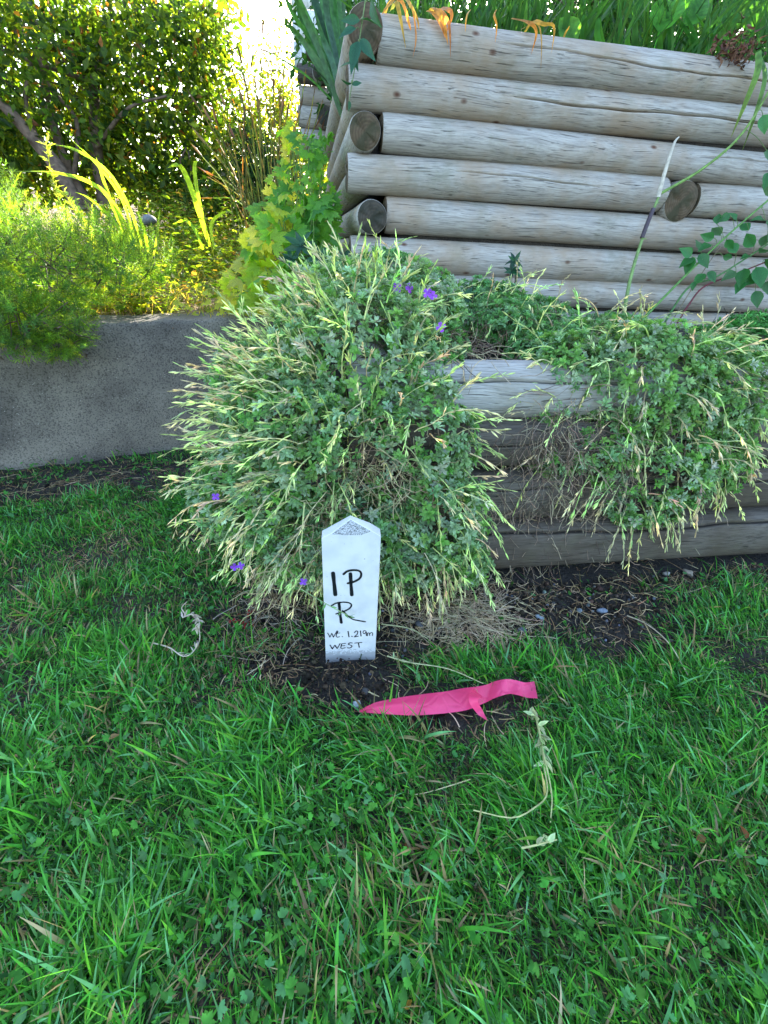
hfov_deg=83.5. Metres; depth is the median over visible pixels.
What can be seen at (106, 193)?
crocosmia clump
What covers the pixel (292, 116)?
feathery shrub
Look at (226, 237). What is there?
bed herbs
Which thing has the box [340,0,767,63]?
bank grass clump
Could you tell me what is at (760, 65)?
hanging leaves
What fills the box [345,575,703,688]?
gravel
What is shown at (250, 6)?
sky
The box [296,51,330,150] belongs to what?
log crib wall
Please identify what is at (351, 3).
bank shrub
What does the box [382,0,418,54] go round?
hanging leaves
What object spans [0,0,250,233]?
hedge tree
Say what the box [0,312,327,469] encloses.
concrete retaining wall
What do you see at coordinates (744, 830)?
fallen leaf
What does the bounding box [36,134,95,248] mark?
feathery weed
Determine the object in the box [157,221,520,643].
silver leaf shrub
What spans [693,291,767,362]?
terrace ground cover
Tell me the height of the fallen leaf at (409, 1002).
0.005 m
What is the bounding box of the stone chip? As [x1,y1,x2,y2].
[353,700,360,709]
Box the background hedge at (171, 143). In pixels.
[18,63,327,199]
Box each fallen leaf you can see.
[109,733,119,738]
[405,999,411,1009]
[605,902,619,915]
[696,834,705,842]
[739,824,749,837]
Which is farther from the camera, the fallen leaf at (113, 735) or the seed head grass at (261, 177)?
the seed head grass at (261, 177)
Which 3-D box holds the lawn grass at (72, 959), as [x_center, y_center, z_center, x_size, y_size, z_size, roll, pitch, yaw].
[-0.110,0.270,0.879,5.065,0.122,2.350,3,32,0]
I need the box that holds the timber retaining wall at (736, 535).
[330,319,767,572]
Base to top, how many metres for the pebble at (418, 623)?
0.016 m
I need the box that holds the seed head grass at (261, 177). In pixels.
[187,11,324,233]
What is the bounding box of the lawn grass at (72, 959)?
[0,437,767,1023]
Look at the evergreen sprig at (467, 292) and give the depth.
1.14 m
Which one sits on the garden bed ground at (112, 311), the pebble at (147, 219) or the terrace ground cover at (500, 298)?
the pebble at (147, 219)
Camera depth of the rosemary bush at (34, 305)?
1.32 m
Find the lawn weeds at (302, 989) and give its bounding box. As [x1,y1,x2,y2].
[0,443,767,1023]
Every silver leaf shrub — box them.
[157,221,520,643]
[401,288,767,584]
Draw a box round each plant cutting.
[153,601,204,656]
[381,623,482,683]
[473,707,556,848]
[627,615,687,674]
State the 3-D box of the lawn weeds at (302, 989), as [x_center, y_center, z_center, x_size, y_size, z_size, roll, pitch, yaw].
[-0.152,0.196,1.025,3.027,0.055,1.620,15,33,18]
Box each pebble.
[141,214,156,225]
[362,687,368,694]
[415,620,422,628]
[596,608,607,612]
[682,569,692,576]
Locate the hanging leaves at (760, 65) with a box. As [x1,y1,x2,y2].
[731,50,767,147]
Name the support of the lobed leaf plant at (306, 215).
on the garden bed ground at (112, 311)
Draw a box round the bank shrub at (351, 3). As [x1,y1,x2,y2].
[277,0,765,127]
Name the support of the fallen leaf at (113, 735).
on the lawn ground at (578, 570)
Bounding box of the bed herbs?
[0,174,348,328]
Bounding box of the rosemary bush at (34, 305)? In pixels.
[0,157,182,365]
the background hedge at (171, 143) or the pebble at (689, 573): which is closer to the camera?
the pebble at (689, 573)
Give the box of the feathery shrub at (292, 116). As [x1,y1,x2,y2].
[174,0,328,231]
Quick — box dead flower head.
[706,13,766,69]
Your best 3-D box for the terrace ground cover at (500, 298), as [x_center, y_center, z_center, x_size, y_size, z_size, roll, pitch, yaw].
[0.347,-0.524,1.170,0.939,0.432,0.738,-11,34,-21]
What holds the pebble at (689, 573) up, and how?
on the lawn ground at (578, 570)
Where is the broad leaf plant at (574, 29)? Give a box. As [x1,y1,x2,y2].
[558,0,767,49]
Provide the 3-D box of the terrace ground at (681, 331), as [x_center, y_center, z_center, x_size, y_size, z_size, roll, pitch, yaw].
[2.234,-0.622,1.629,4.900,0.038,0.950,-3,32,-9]
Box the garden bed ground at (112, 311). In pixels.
[1,191,289,315]
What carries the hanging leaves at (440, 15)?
hanging from the log retaining wall at (480, 117)
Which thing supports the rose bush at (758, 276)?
on the terrace ground at (681, 331)
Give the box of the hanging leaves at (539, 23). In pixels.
[465,9,569,58]
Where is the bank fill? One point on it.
(380, 199)
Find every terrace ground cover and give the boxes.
[327,219,692,422]
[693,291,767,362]
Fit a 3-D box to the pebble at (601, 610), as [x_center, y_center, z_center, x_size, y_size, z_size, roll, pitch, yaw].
[0.527,0.239,1.040,0.027,0.018,0.017,3,32,0]
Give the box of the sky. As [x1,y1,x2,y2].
[2,0,742,196]
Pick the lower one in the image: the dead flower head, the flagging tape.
the flagging tape
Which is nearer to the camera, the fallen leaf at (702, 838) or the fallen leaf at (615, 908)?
the fallen leaf at (615, 908)
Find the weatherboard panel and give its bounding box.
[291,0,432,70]
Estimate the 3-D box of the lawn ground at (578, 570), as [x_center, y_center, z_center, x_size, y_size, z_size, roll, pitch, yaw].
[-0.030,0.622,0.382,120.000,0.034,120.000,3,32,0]
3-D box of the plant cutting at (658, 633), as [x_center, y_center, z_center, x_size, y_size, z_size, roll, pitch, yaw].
[0.597,0.277,0.934,0.011,0.023,0.170,-6,33,-14]
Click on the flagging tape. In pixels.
(458, 700)
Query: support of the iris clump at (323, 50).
on the bank ground
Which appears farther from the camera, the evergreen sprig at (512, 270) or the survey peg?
the evergreen sprig at (512, 270)
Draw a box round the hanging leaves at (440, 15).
[426,7,452,57]
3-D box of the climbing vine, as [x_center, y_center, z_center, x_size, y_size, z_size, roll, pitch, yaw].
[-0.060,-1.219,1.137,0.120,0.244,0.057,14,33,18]
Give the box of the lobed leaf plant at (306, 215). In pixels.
[172,120,345,331]
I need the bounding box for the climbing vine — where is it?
[338,0,381,111]
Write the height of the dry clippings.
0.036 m
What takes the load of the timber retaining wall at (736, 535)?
on the lawn ground at (578, 570)
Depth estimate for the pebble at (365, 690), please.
0.82 m
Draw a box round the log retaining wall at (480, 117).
[323,1,767,328]
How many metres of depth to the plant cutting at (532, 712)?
0.66 m
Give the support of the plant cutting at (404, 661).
on the lawn ground at (578, 570)
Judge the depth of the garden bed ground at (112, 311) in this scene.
2.24 m
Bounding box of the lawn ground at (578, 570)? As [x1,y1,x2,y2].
[0,432,767,1023]
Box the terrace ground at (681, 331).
[324,322,765,378]
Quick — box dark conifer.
[197,114,303,228]
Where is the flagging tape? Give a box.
[359,679,537,719]
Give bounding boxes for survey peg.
[322,516,380,662]
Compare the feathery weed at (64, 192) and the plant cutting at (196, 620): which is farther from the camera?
the feathery weed at (64, 192)
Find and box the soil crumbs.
[0,445,767,743]
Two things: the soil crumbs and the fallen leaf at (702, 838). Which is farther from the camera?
the soil crumbs
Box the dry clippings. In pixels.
[0,444,767,1020]
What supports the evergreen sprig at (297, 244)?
on the terrace ground cover at (500, 298)
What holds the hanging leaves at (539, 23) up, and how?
hanging from the log retaining wall at (480, 117)
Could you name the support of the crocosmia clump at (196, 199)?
on the garden bed ground at (112, 311)
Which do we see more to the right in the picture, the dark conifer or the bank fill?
the bank fill
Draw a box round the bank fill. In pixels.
[348,114,767,312]
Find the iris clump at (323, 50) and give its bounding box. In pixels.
[251,0,345,117]
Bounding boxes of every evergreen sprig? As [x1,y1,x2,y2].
[278,230,350,268]
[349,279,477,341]
[504,251,521,281]
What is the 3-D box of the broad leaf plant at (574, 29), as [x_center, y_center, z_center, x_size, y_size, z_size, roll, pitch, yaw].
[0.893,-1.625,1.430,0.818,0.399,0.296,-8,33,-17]
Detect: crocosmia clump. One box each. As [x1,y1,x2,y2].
[0,141,159,254]
[168,161,232,249]
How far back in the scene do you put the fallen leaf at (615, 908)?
0.55 m
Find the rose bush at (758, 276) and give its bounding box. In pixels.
[622,92,767,325]
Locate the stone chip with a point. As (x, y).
(355, 704)
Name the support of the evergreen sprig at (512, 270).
on the terrace ground cover at (500, 298)

